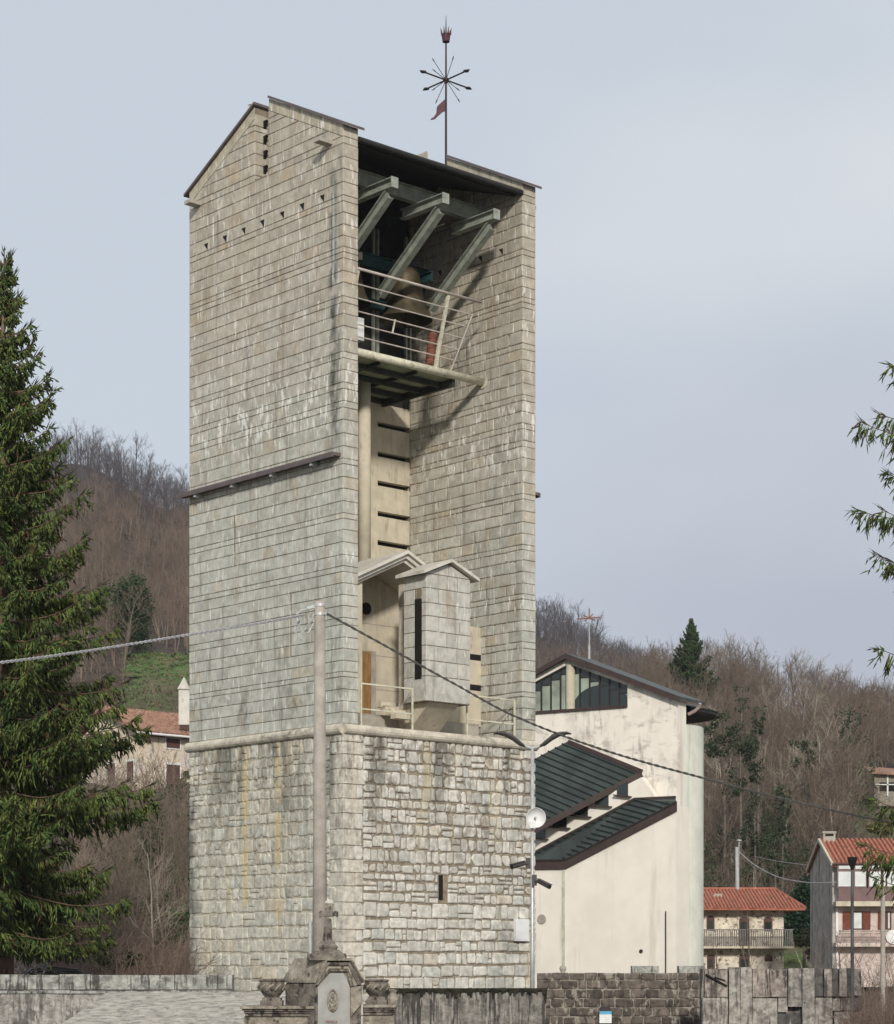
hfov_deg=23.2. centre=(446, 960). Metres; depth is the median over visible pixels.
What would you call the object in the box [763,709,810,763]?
bare tree
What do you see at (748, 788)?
bare tree
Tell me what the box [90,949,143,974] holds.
bush
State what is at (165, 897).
ivy bush
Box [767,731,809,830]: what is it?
bare tree
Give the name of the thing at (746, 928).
sapling
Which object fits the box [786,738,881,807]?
bare tree
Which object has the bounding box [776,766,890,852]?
bare tree
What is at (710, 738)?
bare tree
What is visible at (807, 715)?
bare tree
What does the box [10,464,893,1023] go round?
hill
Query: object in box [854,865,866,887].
loggia window
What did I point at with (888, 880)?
loggia window
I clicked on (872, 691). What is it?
bare tree
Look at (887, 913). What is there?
window
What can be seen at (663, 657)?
bare tree
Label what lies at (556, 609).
bare tree
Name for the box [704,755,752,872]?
bare tree
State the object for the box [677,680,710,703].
bare tree
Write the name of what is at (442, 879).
slit window
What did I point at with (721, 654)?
bare tree
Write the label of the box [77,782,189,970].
ivy cover
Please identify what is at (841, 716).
bare tree
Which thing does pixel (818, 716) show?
bare tree
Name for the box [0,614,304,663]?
power cable
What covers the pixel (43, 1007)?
wall
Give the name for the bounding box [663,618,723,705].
conifer tree
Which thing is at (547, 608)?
bare tree
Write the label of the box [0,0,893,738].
sky
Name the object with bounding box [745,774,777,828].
bare tree
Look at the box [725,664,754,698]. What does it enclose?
bare tree
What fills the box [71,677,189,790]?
creeper house
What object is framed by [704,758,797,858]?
bare tree
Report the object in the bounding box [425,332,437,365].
corrugated pipe
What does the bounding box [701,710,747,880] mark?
ivy tree
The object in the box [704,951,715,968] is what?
window
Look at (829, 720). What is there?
bare tree
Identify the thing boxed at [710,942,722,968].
sapling
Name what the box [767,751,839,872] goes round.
bare tree
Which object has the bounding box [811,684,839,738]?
bare tree
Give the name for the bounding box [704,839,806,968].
stone house
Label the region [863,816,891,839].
pale conifer
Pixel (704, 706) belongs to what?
bare tree
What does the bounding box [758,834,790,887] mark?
ivy tree
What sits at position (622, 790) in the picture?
clerestory window
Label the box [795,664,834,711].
bare tree
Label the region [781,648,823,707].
bare tree
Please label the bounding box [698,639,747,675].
bare tree
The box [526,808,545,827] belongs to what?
antenna dish
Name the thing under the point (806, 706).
bare tree
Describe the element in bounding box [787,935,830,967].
sapling
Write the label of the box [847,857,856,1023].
street lamp
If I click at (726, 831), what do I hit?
bare tree
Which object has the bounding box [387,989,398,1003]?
stone pot
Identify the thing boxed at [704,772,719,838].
bare tree
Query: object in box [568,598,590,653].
bare tree
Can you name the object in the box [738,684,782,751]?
bare tree
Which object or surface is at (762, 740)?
bare tree
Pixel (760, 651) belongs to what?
bare tree
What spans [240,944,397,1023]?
tomb monument
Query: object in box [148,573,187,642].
bare tree
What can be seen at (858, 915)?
window
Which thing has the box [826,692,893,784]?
bare tree
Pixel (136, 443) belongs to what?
bare tree
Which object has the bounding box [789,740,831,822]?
bare tree
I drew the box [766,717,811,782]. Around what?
bare tree
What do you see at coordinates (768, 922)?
window
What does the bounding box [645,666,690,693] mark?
bare tree
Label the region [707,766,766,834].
bare tree
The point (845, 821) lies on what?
bare tree
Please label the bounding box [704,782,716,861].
bare tree
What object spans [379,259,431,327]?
bell
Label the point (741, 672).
bare tree
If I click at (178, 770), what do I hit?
window
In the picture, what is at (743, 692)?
bare tree
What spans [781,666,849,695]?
bare tree
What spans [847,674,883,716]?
bare tree
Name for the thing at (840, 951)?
sapling
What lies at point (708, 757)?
bare tree
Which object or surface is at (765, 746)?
bare tree
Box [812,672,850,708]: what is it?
bare tree
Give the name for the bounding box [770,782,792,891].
ivy tree
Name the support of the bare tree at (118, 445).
on the hill
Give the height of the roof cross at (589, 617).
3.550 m
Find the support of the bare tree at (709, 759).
on the hill
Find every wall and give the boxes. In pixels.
[0,974,233,991]
[0,990,119,1023]
[384,991,545,1023]
[537,966,704,1023]
[700,967,861,1023]
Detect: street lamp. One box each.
[493,731,570,987]
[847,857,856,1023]
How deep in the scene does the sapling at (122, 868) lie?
104.74 m
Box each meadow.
[108,652,189,712]
[857,787,893,839]
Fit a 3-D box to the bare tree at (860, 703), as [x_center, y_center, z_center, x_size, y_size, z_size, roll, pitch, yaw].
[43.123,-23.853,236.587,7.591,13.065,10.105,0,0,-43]
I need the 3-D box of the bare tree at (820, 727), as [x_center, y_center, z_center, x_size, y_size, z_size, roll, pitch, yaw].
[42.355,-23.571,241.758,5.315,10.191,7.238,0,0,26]
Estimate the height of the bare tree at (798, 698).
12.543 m
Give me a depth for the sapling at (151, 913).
91.89 m
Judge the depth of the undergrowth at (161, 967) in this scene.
79.76 m
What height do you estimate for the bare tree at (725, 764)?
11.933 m
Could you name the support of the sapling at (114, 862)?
on the hill
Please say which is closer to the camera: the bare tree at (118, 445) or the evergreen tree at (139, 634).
the evergreen tree at (139, 634)
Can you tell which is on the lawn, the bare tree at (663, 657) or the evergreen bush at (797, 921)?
the evergreen bush at (797, 921)
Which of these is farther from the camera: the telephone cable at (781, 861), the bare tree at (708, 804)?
the bare tree at (708, 804)
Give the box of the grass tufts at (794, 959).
[785,946,809,967]
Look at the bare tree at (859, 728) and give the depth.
214.09 m
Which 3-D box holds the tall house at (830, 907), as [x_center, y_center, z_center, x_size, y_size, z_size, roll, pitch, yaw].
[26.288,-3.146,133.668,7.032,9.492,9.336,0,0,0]
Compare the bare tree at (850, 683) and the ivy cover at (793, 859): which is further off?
the bare tree at (850, 683)
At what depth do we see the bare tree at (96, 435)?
428.49 m
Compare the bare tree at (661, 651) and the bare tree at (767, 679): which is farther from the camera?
the bare tree at (661, 651)
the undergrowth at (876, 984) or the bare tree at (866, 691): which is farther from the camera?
the bare tree at (866, 691)
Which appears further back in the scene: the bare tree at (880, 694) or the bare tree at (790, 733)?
the bare tree at (880, 694)
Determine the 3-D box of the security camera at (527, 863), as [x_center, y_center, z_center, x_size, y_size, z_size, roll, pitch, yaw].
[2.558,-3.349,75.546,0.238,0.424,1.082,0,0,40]
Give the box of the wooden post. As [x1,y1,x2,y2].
[880,889,884,1015]
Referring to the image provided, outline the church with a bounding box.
[534,653,717,987]
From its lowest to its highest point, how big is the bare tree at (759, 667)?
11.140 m
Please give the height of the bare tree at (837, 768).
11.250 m
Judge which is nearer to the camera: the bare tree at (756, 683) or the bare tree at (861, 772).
the bare tree at (861, 772)
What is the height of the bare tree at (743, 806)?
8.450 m
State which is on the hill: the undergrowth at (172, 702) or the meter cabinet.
the undergrowth at (172, 702)
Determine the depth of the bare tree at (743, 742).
239.83 m
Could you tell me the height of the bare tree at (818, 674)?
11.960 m
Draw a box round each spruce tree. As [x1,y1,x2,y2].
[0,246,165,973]
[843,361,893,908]
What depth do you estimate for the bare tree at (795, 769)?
218.12 m
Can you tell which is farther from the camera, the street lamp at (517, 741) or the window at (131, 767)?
the window at (131, 767)
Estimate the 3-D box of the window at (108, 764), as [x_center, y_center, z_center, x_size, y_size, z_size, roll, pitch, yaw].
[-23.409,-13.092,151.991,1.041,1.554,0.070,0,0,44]
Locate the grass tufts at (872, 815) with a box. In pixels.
[857,786,892,838]
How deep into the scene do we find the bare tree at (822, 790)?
201.22 m
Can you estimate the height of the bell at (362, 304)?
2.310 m
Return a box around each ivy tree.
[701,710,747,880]
[721,733,764,885]
[732,684,750,772]
[737,785,770,886]
[750,705,766,886]
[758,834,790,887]
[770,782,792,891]
[789,739,817,860]
[834,704,871,800]
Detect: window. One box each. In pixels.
[107,761,115,782]
[126,759,134,781]
[165,737,180,749]
[165,762,180,785]
[438,875,446,902]
[535,666,627,713]
[535,828,548,839]
[549,817,569,828]
[570,806,591,817]
[591,795,611,806]
[613,781,631,796]
[704,913,716,930]
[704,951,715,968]
[761,914,774,931]
[762,951,774,960]
[837,865,850,887]
[850,911,862,928]
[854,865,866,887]
[868,865,881,887]
[882,866,893,887]
[885,911,890,928]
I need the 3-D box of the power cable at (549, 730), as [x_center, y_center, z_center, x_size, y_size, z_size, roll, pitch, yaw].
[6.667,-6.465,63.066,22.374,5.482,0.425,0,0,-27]
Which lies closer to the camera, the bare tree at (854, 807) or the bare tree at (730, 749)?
the bare tree at (854, 807)
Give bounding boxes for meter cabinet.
[514,919,528,940]
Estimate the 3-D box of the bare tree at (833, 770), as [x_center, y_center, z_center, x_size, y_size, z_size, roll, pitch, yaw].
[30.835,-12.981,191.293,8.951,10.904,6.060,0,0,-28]
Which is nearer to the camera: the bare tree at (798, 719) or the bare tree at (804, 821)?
the bare tree at (804, 821)
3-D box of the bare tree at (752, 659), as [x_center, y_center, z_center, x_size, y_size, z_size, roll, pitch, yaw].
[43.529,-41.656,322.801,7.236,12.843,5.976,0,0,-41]
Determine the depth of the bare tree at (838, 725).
242.52 m
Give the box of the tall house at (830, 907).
[806,831,893,986]
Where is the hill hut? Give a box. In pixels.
[864,767,893,806]
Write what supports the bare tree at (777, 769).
on the hill
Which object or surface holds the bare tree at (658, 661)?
on the hill
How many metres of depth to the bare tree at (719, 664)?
308.10 m
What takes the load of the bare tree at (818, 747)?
on the hill
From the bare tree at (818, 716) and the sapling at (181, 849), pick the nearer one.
the sapling at (181, 849)
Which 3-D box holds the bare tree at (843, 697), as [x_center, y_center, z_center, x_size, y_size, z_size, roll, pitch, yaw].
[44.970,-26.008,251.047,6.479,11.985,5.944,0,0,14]
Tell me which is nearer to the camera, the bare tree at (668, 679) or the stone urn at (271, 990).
the stone urn at (271, 990)
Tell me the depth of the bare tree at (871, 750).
200.02 m
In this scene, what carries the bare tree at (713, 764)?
on the hill
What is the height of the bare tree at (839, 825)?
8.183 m
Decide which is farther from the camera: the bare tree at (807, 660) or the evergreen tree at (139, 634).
the bare tree at (807, 660)
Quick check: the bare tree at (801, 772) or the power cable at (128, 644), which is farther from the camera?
the bare tree at (801, 772)
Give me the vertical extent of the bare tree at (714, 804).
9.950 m
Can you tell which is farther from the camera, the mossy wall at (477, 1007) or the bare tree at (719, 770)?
the bare tree at (719, 770)
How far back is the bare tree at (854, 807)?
185.39 m
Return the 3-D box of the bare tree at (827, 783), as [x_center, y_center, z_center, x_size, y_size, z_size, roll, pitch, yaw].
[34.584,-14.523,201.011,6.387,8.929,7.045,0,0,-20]
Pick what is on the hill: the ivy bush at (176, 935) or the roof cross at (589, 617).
the ivy bush at (176, 935)
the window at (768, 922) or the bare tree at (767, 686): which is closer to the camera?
the window at (768, 922)
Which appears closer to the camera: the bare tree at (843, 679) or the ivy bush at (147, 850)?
the ivy bush at (147, 850)
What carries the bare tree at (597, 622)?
on the hill
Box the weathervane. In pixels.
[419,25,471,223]
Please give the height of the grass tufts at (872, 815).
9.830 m
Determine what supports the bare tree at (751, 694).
on the hill
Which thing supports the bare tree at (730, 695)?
on the hill
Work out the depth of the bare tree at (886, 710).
278.42 m
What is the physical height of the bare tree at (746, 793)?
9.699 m
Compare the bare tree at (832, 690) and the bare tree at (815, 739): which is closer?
the bare tree at (815, 739)
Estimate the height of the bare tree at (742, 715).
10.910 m
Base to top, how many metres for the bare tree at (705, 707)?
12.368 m
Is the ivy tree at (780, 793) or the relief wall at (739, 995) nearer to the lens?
the relief wall at (739, 995)
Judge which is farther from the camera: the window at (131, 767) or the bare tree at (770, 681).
the bare tree at (770, 681)
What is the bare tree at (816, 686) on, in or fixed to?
on the hill
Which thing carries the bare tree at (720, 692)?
on the hill
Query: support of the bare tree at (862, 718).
on the hill
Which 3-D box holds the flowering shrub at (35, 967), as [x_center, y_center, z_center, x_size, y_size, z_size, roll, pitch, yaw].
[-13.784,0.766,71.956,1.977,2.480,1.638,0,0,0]
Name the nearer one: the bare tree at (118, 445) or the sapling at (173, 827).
the sapling at (173, 827)
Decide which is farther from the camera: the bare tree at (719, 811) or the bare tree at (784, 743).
the bare tree at (784, 743)
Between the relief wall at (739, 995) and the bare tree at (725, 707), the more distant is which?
the bare tree at (725, 707)
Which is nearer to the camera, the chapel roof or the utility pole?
the chapel roof
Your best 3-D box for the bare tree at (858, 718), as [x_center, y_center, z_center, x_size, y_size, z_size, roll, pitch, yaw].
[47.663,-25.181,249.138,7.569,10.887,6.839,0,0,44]
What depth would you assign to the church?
111.40 m
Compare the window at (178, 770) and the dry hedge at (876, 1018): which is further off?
the window at (178, 770)
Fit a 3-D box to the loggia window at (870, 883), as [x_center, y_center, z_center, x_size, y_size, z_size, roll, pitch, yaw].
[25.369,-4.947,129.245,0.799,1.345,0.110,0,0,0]
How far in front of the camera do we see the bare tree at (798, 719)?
259.54 m
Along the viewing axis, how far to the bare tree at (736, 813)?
203.96 m
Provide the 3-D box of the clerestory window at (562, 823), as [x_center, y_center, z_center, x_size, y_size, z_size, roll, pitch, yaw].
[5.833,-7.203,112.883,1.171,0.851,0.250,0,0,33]
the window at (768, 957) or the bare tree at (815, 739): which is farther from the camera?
the bare tree at (815, 739)
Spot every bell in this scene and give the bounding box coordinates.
[357,252,370,310]
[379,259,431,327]
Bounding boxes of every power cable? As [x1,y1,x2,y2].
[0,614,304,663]
[326,613,892,823]
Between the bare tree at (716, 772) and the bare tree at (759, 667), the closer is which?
the bare tree at (716, 772)
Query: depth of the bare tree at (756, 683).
293.18 m
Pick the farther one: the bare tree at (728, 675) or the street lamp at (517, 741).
the bare tree at (728, 675)
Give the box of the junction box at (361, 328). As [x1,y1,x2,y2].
[357,317,363,347]
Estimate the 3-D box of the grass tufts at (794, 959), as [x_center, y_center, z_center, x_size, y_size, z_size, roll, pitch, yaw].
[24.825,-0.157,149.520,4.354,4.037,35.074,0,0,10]
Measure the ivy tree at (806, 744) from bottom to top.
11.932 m
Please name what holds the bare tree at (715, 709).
on the hill
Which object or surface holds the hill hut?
on the meadow at (888, 813)
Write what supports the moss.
on the mossy wall at (477, 1007)
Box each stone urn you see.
[257,979,286,1005]
[363,979,389,1003]
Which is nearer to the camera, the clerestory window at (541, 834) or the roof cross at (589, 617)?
the clerestory window at (541, 834)
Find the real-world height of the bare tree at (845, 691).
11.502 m
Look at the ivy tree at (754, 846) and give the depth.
171.90 m
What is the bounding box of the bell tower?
[177,95,541,1023]
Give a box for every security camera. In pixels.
[509,858,530,868]
[532,875,551,888]
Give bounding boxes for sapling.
[75,861,147,938]
[87,805,158,942]
[88,821,189,965]
[115,813,189,908]
[117,836,186,969]
[135,793,188,892]
[142,857,187,958]
[160,797,189,902]
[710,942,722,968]
[723,906,775,968]
[749,863,763,886]
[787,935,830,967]
[817,925,863,968]
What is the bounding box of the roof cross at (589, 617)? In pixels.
[578,608,600,658]
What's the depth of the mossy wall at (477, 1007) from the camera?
58.01 m
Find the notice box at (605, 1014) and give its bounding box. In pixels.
[599,1007,611,1022]
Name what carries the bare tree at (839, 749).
on the hill
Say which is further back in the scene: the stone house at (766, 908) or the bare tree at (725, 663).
the bare tree at (725, 663)
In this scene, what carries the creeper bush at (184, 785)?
on the hill
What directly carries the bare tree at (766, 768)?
on the hill
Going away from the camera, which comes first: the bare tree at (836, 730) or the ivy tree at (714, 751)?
the ivy tree at (714, 751)
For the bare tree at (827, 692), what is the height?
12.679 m
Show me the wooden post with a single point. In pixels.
(882, 954)
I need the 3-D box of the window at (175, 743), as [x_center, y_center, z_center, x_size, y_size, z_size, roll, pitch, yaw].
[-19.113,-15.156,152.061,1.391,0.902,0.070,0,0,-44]
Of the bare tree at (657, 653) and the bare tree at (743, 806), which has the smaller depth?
the bare tree at (743, 806)
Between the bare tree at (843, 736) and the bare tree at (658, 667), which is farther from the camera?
the bare tree at (658, 667)
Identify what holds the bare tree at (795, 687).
on the hill
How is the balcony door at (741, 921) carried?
in the stone house at (766, 908)
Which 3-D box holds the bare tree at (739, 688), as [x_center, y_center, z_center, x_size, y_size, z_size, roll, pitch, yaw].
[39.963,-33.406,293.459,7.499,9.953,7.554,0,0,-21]
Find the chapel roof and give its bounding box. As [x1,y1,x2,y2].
[62,991,285,1023]
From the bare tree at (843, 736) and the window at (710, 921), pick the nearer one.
the window at (710, 921)
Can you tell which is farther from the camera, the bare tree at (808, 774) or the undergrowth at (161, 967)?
the bare tree at (808, 774)
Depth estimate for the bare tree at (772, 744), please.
230.01 m
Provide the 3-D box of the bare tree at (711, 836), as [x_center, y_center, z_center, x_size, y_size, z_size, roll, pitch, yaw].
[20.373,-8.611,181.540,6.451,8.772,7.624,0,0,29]
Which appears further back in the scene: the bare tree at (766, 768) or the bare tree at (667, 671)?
the bare tree at (667, 671)
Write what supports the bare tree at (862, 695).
on the hill
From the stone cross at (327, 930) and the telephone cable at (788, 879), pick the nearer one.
the stone cross at (327, 930)
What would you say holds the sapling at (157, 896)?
on the hill
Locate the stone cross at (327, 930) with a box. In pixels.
[319,900,337,943]
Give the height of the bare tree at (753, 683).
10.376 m
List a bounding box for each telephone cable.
[738,851,836,883]
[754,856,806,865]
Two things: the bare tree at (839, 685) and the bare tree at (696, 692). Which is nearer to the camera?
the bare tree at (696, 692)
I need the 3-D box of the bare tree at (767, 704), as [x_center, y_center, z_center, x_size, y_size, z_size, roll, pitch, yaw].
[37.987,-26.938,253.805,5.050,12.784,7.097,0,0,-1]
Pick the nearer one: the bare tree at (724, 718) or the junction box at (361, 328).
the junction box at (361, 328)
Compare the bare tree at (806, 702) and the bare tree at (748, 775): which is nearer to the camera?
the bare tree at (748, 775)
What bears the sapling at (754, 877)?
on the hill
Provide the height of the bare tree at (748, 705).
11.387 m
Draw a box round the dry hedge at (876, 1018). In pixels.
[811,974,893,1023]
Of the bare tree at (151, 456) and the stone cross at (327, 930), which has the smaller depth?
the stone cross at (327, 930)
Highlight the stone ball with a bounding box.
[559,965,565,972]
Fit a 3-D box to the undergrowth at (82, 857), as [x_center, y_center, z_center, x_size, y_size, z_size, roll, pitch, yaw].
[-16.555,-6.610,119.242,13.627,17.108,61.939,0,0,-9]
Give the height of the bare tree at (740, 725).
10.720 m
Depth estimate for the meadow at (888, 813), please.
210.31 m
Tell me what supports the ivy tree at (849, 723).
on the hill
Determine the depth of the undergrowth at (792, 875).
183.11 m
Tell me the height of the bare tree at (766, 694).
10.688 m
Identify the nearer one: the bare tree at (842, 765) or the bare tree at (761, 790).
the bare tree at (761, 790)
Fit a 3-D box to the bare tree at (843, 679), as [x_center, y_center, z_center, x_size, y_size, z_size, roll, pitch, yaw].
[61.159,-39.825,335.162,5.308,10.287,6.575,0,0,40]
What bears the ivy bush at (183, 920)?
on the hill
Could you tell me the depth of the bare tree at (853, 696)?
274.21 m
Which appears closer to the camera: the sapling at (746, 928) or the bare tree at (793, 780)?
the sapling at (746, 928)
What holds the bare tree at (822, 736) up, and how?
on the hill
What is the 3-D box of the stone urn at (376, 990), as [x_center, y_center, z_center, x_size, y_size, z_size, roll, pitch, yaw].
[-0.983,0.444,30.360,0.387,0.352,0.391,0,0,0]
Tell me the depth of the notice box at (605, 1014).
69.78 m
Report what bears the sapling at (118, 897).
on the hill
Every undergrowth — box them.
[14,914,236,975]
[43,741,189,974]
[85,655,188,713]
[704,795,893,931]
[791,916,893,1012]
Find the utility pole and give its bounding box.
[295,601,327,952]
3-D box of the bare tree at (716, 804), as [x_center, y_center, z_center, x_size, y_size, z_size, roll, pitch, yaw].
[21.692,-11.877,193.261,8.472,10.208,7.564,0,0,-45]
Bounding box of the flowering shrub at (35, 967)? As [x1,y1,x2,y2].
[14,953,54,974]
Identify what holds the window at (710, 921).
in the stone house at (766, 908)
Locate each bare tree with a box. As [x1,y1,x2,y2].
[78,426,109,449]
[103,578,165,659]
[107,432,130,470]
[125,432,151,484]
[136,449,160,476]
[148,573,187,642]
[150,459,179,489]
[173,464,188,490]
[538,596,561,621]
[545,597,568,627]
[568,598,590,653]
[576,614,610,638]
[587,622,610,650]
[633,637,669,676]
[633,639,673,673]
[637,654,670,684]
[644,648,675,682]
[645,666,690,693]
[646,641,674,677]
[650,652,694,691]
[652,635,683,680]
[658,660,681,686]
[669,667,731,706]
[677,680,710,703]
[678,657,722,702]
[686,673,723,704]
[686,689,729,741]
[690,685,729,749]
[690,692,726,794]
[693,711,729,784]
[696,638,715,676]
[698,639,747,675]
[701,635,746,683]
[702,677,751,772]
[704,726,759,832]
[704,733,727,780]
[704,743,732,842]
[704,750,731,814]
[704,753,739,802]
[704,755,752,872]
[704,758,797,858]
[704,767,746,885]
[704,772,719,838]
[704,775,733,840]
[704,780,748,884]
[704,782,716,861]
[704,782,780,858]
[704,784,732,824]
[704,807,735,876]
[705,640,744,690]
[705,682,740,766]
[705,750,750,862]
[705,771,753,850]
[706,684,754,768]
[707,676,784,706]
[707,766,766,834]
[707,791,770,873]
[708,700,745,766]
[711,694,745,767]
[711,707,770,766]
[712,639,744,687]
[712,654,761,695]
[712,754,769,823]
[713,630,754,672]
[713,681,751,753]
[713,682,775,715]
[713,725,753,773]
[714,635,758,716]
[716,659,743,695]
[717,700,767,741]
[718,652,748,700]
[719,671,761,763]
[719,711,784,792]
[719,762,771,843]
[720,658,762,695]
[720,717,780,766]
[722,698,768,768]
[722,764,771,854]
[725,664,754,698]
[727,675,755,708]
[727,729,802,865]
[729,696,800,785]
[730,685,765,733]
[731,687,772,772]
[731,714,784,803]
[734,636,777,678]
[734,727,776,790]
[736,661,773,700]
[738,682,804,777]
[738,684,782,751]
[744,696,792,776]
[745,658,775,698]
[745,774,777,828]
[746,676,780,741]
[747,664,791,697]
[748,663,792,716]
[753,752,845,856]
[754,661,788,751]
[754,718,798,782]
[755,746,801,814]
[756,676,795,778]
[759,698,832,773]
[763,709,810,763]
[764,712,828,791]
[765,790,841,867]
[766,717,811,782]
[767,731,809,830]
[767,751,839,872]
[768,735,841,843]
[769,742,884,831]
[771,693,833,754]
[772,693,833,781]
[772,712,842,833]
[773,764,808,823]
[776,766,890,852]
[777,669,821,712]
[777,749,815,809]
[778,676,841,782]
[779,666,833,781]
[780,679,824,773]
[780,709,863,813]
[780,756,808,816]
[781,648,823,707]
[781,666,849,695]
[781,750,817,814]
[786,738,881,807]
[786,765,882,875]
[787,648,819,695]
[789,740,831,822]
[790,690,829,773]
[791,754,847,823]
[792,695,854,773]
[792,764,886,836]
[794,691,845,762]
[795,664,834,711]
[796,674,830,697]
[798,674,855,718]
[799,729,868,831]
[799,763,841,818]
[799,804,856,847]
[800,661,833,694]
[800,720,851,768]
[802,723,889,810]
[806,707,832,779]
[807,662,843,692]
[808,693,854,752]
[809,786,885,838]
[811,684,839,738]
[811,709,879,821]
[811,712,864,800]
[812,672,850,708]
[813,705,883,813]
[814,681,859,757]
[814,681,887,756]
[815,708,853,743]
[815,729,884,833]
[817,652,848,689]
[818,677,889,753]
[820,741,868,803]
[822,670,856,701]
[822,698,857,736]
[823,658,862,706]
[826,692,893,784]
[832,751,881,794]
[832,798,865,839]
[834,686,892,783]
[834,691,886,761]
[835,669,857,691]
[835,680,869,712]
[836,677,880,757]
[836,685,889,758]
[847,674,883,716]
[866,677,893,722]
[869,681,893,762]
[878,683,893,706]
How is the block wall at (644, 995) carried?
on the ground
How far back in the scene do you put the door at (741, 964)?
149.97 m
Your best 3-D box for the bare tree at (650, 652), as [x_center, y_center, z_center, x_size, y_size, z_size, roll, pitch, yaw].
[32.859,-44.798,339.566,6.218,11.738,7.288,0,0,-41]
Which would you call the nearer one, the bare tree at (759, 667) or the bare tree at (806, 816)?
the bare tree at (806, 816)
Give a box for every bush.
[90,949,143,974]
[131,815,162,890]
[134,884,173,932]
[154,926,180,960]
[171,905,189,964]
[179,771,189,793]
[784,870,809,946]
[793,927,809,967]
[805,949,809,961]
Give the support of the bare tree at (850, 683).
on the hill
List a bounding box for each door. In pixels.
[737,914,751,945]
[737,951,750,966]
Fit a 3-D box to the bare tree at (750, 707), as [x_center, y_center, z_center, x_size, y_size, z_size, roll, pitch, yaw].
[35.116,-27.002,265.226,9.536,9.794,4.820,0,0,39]
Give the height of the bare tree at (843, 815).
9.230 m
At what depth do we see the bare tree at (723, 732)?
242.68 m
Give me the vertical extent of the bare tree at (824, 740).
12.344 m
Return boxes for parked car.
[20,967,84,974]
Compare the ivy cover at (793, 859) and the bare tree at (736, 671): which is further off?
the bare tree at (736, 671)
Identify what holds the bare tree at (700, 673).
on the hill
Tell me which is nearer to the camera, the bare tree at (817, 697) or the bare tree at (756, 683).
the bare tree at (817, 697)
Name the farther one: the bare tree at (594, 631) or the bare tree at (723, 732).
the bare tree at (594, 631)
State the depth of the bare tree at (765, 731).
233.62 m
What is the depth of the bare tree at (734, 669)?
302.33 m
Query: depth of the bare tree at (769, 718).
247.77 m
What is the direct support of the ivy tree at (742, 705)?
on the hill
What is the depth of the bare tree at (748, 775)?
211.08 m
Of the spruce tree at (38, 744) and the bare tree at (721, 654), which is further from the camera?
the bare tree at (721, 654)
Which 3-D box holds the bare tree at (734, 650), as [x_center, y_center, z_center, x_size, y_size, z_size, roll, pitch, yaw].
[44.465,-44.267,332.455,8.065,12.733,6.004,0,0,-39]
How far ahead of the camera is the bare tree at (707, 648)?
331.11 m
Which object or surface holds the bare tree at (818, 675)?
on the hill
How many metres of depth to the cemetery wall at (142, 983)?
61.94 m
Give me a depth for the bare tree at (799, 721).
239.03 m
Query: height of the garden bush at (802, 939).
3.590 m
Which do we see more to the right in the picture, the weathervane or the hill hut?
the hill hut
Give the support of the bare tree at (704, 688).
on the hill
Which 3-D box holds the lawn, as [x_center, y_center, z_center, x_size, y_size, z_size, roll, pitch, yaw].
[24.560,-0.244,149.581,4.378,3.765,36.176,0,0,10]
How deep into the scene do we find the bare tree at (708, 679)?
285.49 m
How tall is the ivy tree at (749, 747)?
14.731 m
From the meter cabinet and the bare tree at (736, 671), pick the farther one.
the bare tree at (736, 671)
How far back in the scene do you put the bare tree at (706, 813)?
186.48 m
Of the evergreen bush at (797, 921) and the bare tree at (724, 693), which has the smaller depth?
the evergreen bush at (797, 921)
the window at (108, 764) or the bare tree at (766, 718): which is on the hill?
the bare tree at (766, 718)
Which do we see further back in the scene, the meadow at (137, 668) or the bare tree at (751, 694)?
the bare tree at (751, 694)
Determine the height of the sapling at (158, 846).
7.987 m
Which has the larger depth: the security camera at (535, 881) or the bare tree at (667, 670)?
the bare tree at (667, 670)
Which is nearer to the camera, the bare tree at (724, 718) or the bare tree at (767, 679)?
the bare tree at (724, 718)
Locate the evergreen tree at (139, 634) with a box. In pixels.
[102,570,157,653]
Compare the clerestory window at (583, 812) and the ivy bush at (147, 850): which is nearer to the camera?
the clerestory window at (583, 812)
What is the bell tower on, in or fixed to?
on the ground
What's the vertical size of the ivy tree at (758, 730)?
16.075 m
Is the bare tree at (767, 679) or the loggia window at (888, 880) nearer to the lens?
the loggia window at (888, 880)
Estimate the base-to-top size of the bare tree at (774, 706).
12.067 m
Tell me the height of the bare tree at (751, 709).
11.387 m
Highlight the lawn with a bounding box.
[784,933,809,968]
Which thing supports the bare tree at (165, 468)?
on the hill
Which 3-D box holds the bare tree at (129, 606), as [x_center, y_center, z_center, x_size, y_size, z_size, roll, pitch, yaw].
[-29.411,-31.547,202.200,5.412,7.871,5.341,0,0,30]
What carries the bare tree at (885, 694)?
on the hill
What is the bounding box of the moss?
[387,988,546,1002]
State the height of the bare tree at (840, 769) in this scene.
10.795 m
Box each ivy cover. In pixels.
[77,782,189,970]
[704,743,886,917]
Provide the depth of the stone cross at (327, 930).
30.12 m

